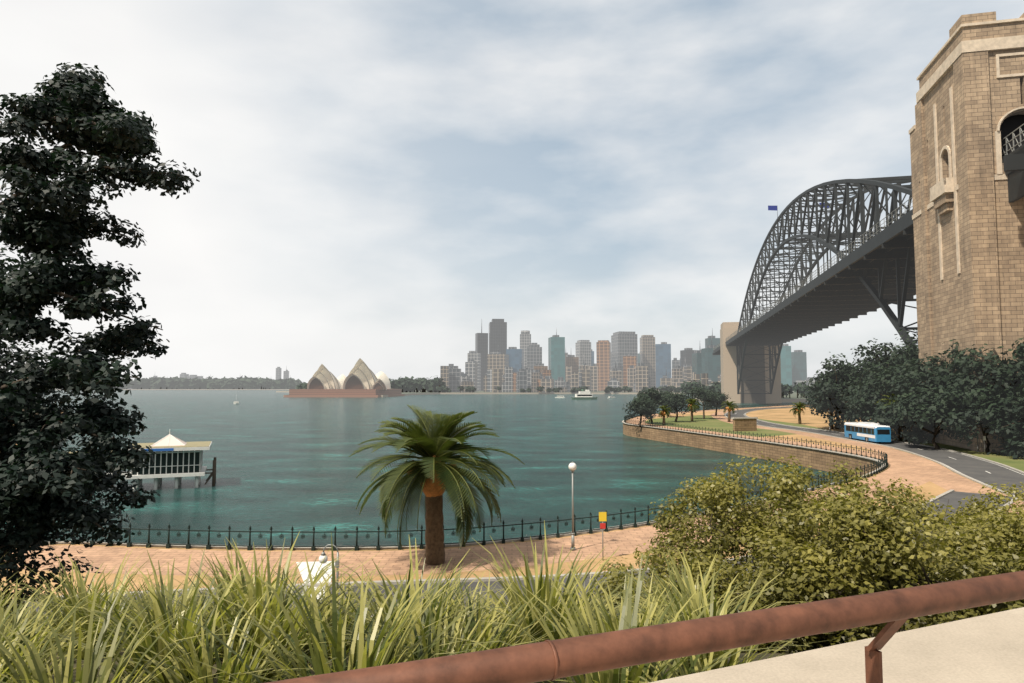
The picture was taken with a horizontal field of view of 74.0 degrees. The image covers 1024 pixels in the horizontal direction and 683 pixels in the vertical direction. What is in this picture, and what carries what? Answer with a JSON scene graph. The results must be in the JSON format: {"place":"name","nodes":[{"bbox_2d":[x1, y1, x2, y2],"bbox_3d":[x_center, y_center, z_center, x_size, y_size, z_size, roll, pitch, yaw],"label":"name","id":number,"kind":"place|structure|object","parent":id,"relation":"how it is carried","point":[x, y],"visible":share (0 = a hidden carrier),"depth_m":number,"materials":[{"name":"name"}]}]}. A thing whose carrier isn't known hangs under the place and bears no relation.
{"place":"outdoors","nodes":[
{"label":"outdoors","id":0,"kind":"place"},
{"bbox_2d":[1,390,848,545],"bbox_3d":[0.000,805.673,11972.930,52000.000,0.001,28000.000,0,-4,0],"label":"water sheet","id":1,"kind":"object","parent":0,"point":[285,463],"depth_m":107.65,"materials":[{"name":"teal liquid"}]},
{"bbox_2d":[63,432,215,490],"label":"pier pavilion","id":2,"kind":"structure","parent":1,"relation":"in","point":[178,459],"depth_m":83.34,"materials":[{"name":"white paint"}]},
{"bbox_2d":[49,404,885,549],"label":"sea wall","id":3,"kind":"structure","parent":1,"relation":"on","point":[817,459],"depth_m":109.22,"materials":[{"name":"stone"}]},
{"bbox_2d":[623,396,659,426],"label":"tree","id":4,"kind":"object","parent":3,"relation":"on","point":[641,407],"visible":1,"depth_m":162.85,"materials":[{"name":"green plant"}]},
{"bbox_2d":[571,389,597,399],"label":"ferry","id":5,"kind":"object","parent":1,"relation":"on","point":[584,395],"visible":1,"depth_m":650.55,"materials":[{"name":"white"}]},
{"bbox_2d":[720,322,740,402],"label":"pylon","id":6,"kind":"object","parent":1,"relation":"on","point":[728,370],"visible":0.68,"depth_m":517.22,"materials":[{"name":"beige stone"}]},
{"bbox_2d":[740,346,765,402],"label":"abutment","id":7,"kind":"object","parent":1,"relation":"on","point":[753,398],"visible":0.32,"depth_m":506.99,"materials":[{"name":"grey concrete"}]},
{"bbox_2d":[764,345,781,402],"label":"pylon","id":8,"kind":"object","parent":1,"relation":"on","point":[774,396],"visible":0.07,"depth_m":509.19,"materials":[{"name":"beige"}]},
{"bbox_2d":[55,389,807,401],"bbox_3d":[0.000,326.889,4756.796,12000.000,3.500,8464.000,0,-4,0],"label":"shore land","id":9,"kind":"structure","parent":0,"point":[793,397],"depth_m":1119.25,"materials":[{"name":"green plant"}]},
{"bbox_2d":[113,375,301,388],"bbox_3d":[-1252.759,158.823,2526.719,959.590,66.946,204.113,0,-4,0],"label":"shore trees","id":10,"kind":"object","parent":9,"relation":"on","point":[209,382],"visible":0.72,"depth_m":2464.00,"materials":[{"name":"green plant"}]},
{"bbox_2d":[284,358,404,396],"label":"opera house","id":11,"kind":"structure","parent":9,"relation":"on","point":[361,379],"depth_m":804.05,"materials":[{"name":"white tile"}]},
{"bbox_2d":[296,375,447,392],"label":"distant trees","id":12,"kind":"object","parent":9,"relation":"on","point":[407,384],"visible":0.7,"depth_m":1132.76,"materials":[{"name":"green plant"}]},
{"bbox_2d":[128,319,815,392],"bbox_3d":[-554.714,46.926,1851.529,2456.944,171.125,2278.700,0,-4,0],"label":"city skyline","id":13,"kind":"structure","parent":9,"relation":"on","point":[621,361],"depth_m":1497.46,"materials":[{"name":"grey concrete"}]},
{"bbox_2d":[436,380,811,397],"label":"distant trees","id":14,"kind":"object","parent":9,"relation":"on","point":[799,388],"visible":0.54,"depth_m":1104.43,"materials":[{"name":"green plant"}]},
{"bbox_2d":[4,618,925,682],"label":"ground","id":15,"kind":"structure","parent":0,"point":[215,680],"depth_m":7.87,"materials":[{"name":"soil"}]},
{"bbox_2d":[0,242,137,622],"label":"tree","id":16,"kind":"object","parent":15,"relation":"on","point":[11,407],"visible":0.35,"depth_m":16.68,"materials":[{"name":"green plant"}]},
{"bbox_2d":[0,62,200,576],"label":"tree sprays","id":17,"kind":"object","parent":16,"relation":"on","point":[39,497],"visible":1,"depth_m":15.01,"materials":[{"name":"green plant"}]},
{"bbox_2d":[0,520,835,682],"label":"grass clumps","id":18,"kind":"object","parent":15,"relation":"on","point":[260,631],"depth_m":6.29,"materials":[{"name":"green plant"}]},
{"bbox_2d":[583,540,787,652],"bbox_3d":[3.416,5.278,13.323,4.586,2.830,4.246,0,-4,0],"label":"bush","id":19,"kind":"object","parent":15,"relation":"on","point":[727,576],"visible":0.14,"depth_m":13.36,"materials":[{"name":"green plant"}]},
{"bbox_2d":[635,451,919,651],"bbox_3d":[6.362,5.534,16.660,6.378,5.418,6.993,0,-4,0],"label":"bush","id":20,"kind":"object","parent":15,"relation":"on","point":[724,530],"visible":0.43,"depth_m":16.21,"materials":[{"name":"green plant"}]},
{"bbox_2d":[650,607,1023,682],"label":"concrete terrace","id":21,"kind":"structure","parent":15,"relation":"on","point":[988,648],"depth_m":3.60,"materials":[{"name":"beige concrete"}]},
{"bbox_2d":[266,570,1023,682],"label":"terrace handrail","id":22,"kind":"object","parent":21,"relation":"on","point":[553,660],"visible":1,"depth_m":1.65,"materials":[{"name":"brown metal"}]},
{"bbox_2d":[720,481,1023,652],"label":"bush","id":23,"kind":"object","parent":15,"relation":"on","point":[867,543],"visible":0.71,"depth_m":11.55,"materials":[{"name":"green plant"}]},
{"bbox_2d":[843,477,1023,632],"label":"bush","id":24,"kind":"object","parent":15,"relation":"on","point":[978,510],"visible":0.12,"depth_m":17.85,"materials":[{"name":"green plant"}]},
{"bbox_2d":[909,494,1023,623],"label":"bush","id":25,"kind":"object","parent":15,"relation":"on","point":[1001,534],"visible":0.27,"depth_m":13.08,"materials":[{"name":"green plant"}]},
{"bbox_2d":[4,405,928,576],"bbox_3d":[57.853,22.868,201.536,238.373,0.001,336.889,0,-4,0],"label":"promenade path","id":26,"kind":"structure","parent":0,"point":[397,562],"depth_m":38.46,"materials":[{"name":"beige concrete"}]},
{"bbox_2d":[348,405,523,564],"bbox_3d":[-3.834,7.808,36.957,9.075,8.720,9.050,0,-4,0],"label":"lawn palm","id":27,"kind":"object","parent":26,"relation":"on","point":[432,475],"visible":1,"depth_m":35.76,"materials":[{"name":"green plant"}]},
{"bbox_2d":[568,462,576,550],"bbox_3d":[3.552,9.599,39.703,0.480,5.092,0.480,0,-4,0],"label":"promenade lamp","id":28,"kind":"object","parent":26,"relation":"on","point":[572,466],"visible":0.98,"depth_m":39.63,"materials":[{"name":"grey metal"}]},
{"bbox_2d":[0,405,1021,616],"bbox_3d":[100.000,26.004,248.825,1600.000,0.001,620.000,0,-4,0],"label":"ground","id":29,"kind":"structure","parent":0,"point":[808,418],"depth_m":38.71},
{"bbox_2d":[1,403,888,550],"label":"shore fence","id":30,"kind":"object","parent":29,"relation":"on","point":[313,546],"visible":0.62,"depth_m":41.03,"materials":[{"name":"grey metal"}]},
{"bbox_2d":[13,490,1016,610],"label":"road kerb","id":31,"kind":"structure","parent":29,"relation":"on","point":[593,573],"depth_m":33.11,"materials":[{"name":"grey concrete"}]},
{"bbox_2d":[599,512,606,559],"bbox_3d":[4.993,10.691,37.332,0.420,2.600,0.080,0,-4,0],"label":"parking sign","id":32,"kind":"object","parent":29,"relation":"on","point":[602,516],"visible":0.93,"depth_m":37.35,"materials":[{"name":"yellow metal"}]},
{"bbox_2d":[661,391,671,416],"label":"tree","id":33,"kind":"object","parent":29,"relation":"on","point":[666,393],"visible":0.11,"depth_m":211.09,"materials":[{"name":"green plant"}]},
{"bbox_2d":[702,392,730,415],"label":"tree","id":34,"kind":"object","parent":29,"relation":"on","point":[720,398],"visible":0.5,"depth_m":217.75,"materials":[{"name":"green plant"}]},
{"bbox_2d":[803,373,848,428],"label":"fig tree","id":35,"kind":"object","parent":29,"relation":"on","point":[820,411],"visible":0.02,"depth_m":152.42,"materials":[{"name":"green plant"}]},
{"bbox_2d":[821,407,844,428],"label":"palm","id":36,"kind":"object","parent":29,"relation":"on","point":[831,426],"visible":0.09,"depth_m":151.79,"materials":[{"name":"green plant"}]},
{"bbox_2d":[798,353,868,430],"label":"fig tree","id":37,"kind":"object","parent":29,"relation":"on","point":[840,373],"visible":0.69,"depth_m":141.09,"materials":[{"name":"green plant"}]},
{"bbox_2d":[833,368,915,430],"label":"fig tree","id":38,"kind":"object","parent":29,"relation":"on","point":[862,398],"visible":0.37,"depth_m":125.36,"materials":[{"name":"green plant"}]},
{"bbox_2d":[839,329,918,395],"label":"fig tree","id":39,"kind":"object","parent":29,"relation":"on","point":[910,352],"visible":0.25,"depth_m":131.93,"materials":[{"name":"green plant"}]},
{"bbox_2d":[854,351,903,429],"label":"fig tree","id":40,"kind":"object","parent":29,"relation":"on","point":[872,365],"visible":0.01,"depth_m":150.36,"materials":[{"name":"green plant"}]},
{"bbox_2d":[876,393,901,440],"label":"fig tree","id":41,"kind":"object","parent":29,"relation":"on","point":[899,436],"visible":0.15,"depth_m":118.49,"materials":[{"name":"green plant"}]},
{"bbox_2d":[864,357,944,442],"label":"fig tree","id":42,"kind":"object","parent":29,"relation":"on","point":[889,376],"visible":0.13,"depth_m":119.50,"materials":[{"name":"green plant"}]},
{"bbox_2d":[891,336,917,356],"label":"fig tree","id":43,"kind":"object","parent":29,"relation":"on","point":[901,346],"depth_m":162.03,"materials":[{"name":"green plant"}]},
{"bbox_2d":[891,339,1010,429],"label":"fig tree","id":44,"kind":"object","parent":29,"relation":"on","point":[921,376],"visible":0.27,"depth_m":107.57,"materials":[{"name":"green plant"}]},
{"bbox_2d":[909,11,1023,452],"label":"bridge pylon","id":45,"kind":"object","parent":29,"relation":"on","point":[976,50],"visible":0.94,"depth_m":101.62,"materials":[{"name":"beige stone"}]},
{"bbox_2d":[924,343,1023,437],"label":"fig tree","id":46,"kind":"object","parent":29,"relation":"on","point":[1011,375],"visible":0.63,"depth_m":96.95,"materials":[{"name":"green plant"}]},
{"bbox_2d":[988,353,1023,439],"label":"fig tree","id":47,"kind":"object","parent":29,"relation":"on","point":[1022,368],"visible":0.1,"depth_m":93.97,"materials":[{"name":"green plant"}]},
{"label":"pylon","id":48,"kind":"object","parent":29,"relation":"on","visible":0},
{"bbox_2d":[713,124,1023,393],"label":"arch bridge","id":49,"kind":"structure","parent":48,"relation":"on","point":[874,271],"depth_m":236.89,"materials":[{"name":"black metal"}]},
{"bbox_2d":[0,0,1023,382],"label":"sky","id":50,"kind":"structure","parent":0,"point":[382,183],"materials":[{"name":"white"}]},
{"bbox_2d":[28,491,1011,617],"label":"road","id":51,"kind":"structure","parent":0,"point":[954,497],"depth_m":32.78,"materials":[{"name":"grey asphalt"}]},
{"bbox_2d":[296,561,334,599],"bbox_3d":[-9.354,11.739,33.781,2.030,0.001,7.296,2,-4,-23],"label":"sign","id":52,"kind":"object","parent":51,"relation":"on","point":[304,572],"visible":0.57,"depth_m":35.06,"materials":[{"name":"paint"}]},
{"bbox_2d":[319,544,338,588],"bbox_3d":[-8.075,10.227,29.941,0.920,2.548,0.400,0,-4,0],"label":"crook lamp","id":53,"kind":"object","parent":51,"relation":"on","point":[322,556],"visible":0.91,"depth_m":29.90,"materials":[{"name":"grey"}]},
{"bbox_2d":[645,415,826,436],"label":"lawn","id":54,"kind":"structure","parent":0,"point":[699,422],"depth_m":169.98,"materials":[{"name":"green plant"}]},
{"bbox_2d":[634,386,665,421],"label":"tree","id":55,"kind":"object","parent":54,"relation":"on","point":[654,394],"visible":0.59,"depth_m":171.53,"materials":[{"name":"green plant"}]},
{"bbox_2d":[657,405,671,424],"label":"palm","id":56,"kind":"object","parent":54,"relation":"on","point":[663,412],"visible":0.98,"depth_m":167.54,"materials":[{"name":"green plant"}]},
{"bbox_2d":[661,391,690,421],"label":"tree","id":57,"kind":"object","parent":54,"relation":"on","point":[674,401],"visible":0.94,"depth_m":180.11,"materials":[{"name":"green plant"}]},
{"bbox_2d":[685,398,700,420],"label":"palm","id":58,"kind":"object","parent":54,"relation":"on","point":[692,403],"visible":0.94,"depth_m":187.05,"materials":[{"name":"green plant"}]},
{"bbox_2d":[685,386,722,418],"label":"tree","id":59,"kind":"object","parent":54,"relation":"on","point":[707,396],"visible":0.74,"depth_m":197.99,"materials":[{"name":"green plant"}]},
{"bbox_2d":[721,400,738,421],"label":"palm","id":60,"kind":"object","parent":54,"relation":"on","point":[731,406],"visible":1,"depth_m":181.76,"materials":[{"name":"green plant"}]},
{"bbox_2d":[731,417,757,430],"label":"kiosk","id":61,"kind":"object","parent":54,"relation":"on","point":[744,423],"depth_m":144.94,"materials":[{"name":"stone"}]},
{"bbox_2d":[789,401,808,423],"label":"palm","id":62,"kind":"object","parent":54,"relation":"on","point":[798,409],"visible":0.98,"depth_m":172.12,"materials":[{"name":"green plant"}]},
{"bbox_2d":[711,409,1023,512],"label":"roadside path","id":63,"kind":"structure","parent":0,"point":[938,475],"depth_m":81.76,"materials":[{"name":"beige concrete"}]},
{"bbox_2d":[725,406,1023,498],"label":"road","id":64,"kind":"structure","parent":0,"point":[975,468],"depth_m":86.06,"materials":[{"name":"grey asphalt"}]},
{"bbox_2d":[841,422,890,442],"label":"bus","id":65,"kind":"object","parent":64,"relation":"on","point":[871,431],"visible":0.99,"depth_m":115.12,"materials":[{"name":"blue metal"}]},
{"bbox_2d":[724,406,1023,501],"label":"road kerb","id":66,"kind":"structure","parent":64,"relation":"on","point":[968,477],"depth_m":97.99,"materials":[{"name":"grey concrete"}]},
{"bbox_2d":[725,407,1022,486],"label":"road markings","id":67,"kind":"object","parent":64,"relation":"on","point":[931,447],"visible":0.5,"depth_m":86.61,"materials":[{"name":"white paint"}]},
{"bbox_2d":[891,439,1023,471],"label":"park lawn","id":68,"kind":"structure","parent":0,"point":[1018,463],"depth_m":92.30,"materials":[{"name":"green plant"}]},
{"bbox_2d":[862,391,934,441],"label":"park tree","id":69,"kind":"object","parent":68,"relation":"on","point":[886,416],"visible":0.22,"depth_m":115.15,"materials":[{"name":"green plant"}]},
{"bbox_2d":[892,382,977,448],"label":"park tree","id":70,"kind":"object","parent":68,"relation":"on","point":[913,408],"visible":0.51,"depth_m":103.06,"materials":[{"name":"green plant"}]},
{"bbox_2d":[932,383,1023,456],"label":"park tree","id":71,"kind":"object","parent":68,"relation":"on","point":[981,397],"visible":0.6,"depth_m":95.04,"materials":[{"name":"green plant"}]},
{"bbox_2d":[972,384,1023,459],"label":"park tree","id":72,"kind":"object","parent":68,"relation":"on","point":[1018,412],"visible":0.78,"depth_m":91.36,"materials":[{"name":"green plant"}]},
{"bbox_2d":[976,338,1023,441],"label":"fig tree","id":73,"kind":"object","parent":68,"relation":"on","point":[1019,349],"visible":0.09,"depth_m":97.20,"materials":[{"name":"green plant"}]}
]}

